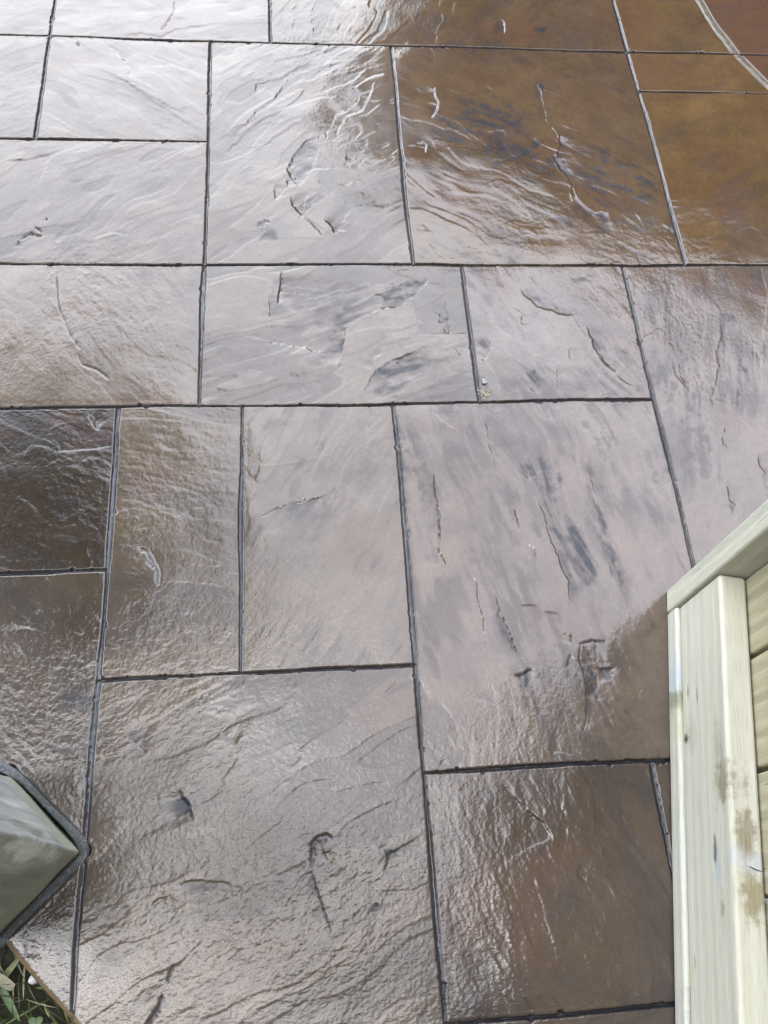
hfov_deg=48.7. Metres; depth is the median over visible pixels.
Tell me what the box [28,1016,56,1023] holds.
clover
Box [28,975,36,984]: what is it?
pebble
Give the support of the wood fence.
on the patio
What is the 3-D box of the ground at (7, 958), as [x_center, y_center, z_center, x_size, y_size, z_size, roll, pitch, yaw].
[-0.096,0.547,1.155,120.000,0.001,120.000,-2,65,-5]
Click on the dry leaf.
(4, 979)
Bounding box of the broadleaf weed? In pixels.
[0,958,19,1021]
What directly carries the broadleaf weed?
on the ground at (7, 958)
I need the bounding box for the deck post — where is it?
[0,775,78,934]
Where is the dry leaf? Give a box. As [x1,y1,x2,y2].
[0,973,14,990]
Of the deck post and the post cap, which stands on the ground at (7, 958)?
the deck post
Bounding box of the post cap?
[0,759,91,947]
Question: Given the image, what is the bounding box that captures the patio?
[0,0,767,1023]
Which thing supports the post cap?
attached to the deck post
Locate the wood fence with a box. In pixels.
[667,500,767,1023]
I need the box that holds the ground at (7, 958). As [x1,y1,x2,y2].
[0,813,73,1023]
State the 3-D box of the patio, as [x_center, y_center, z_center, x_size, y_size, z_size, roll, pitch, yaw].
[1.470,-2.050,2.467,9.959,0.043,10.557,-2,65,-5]

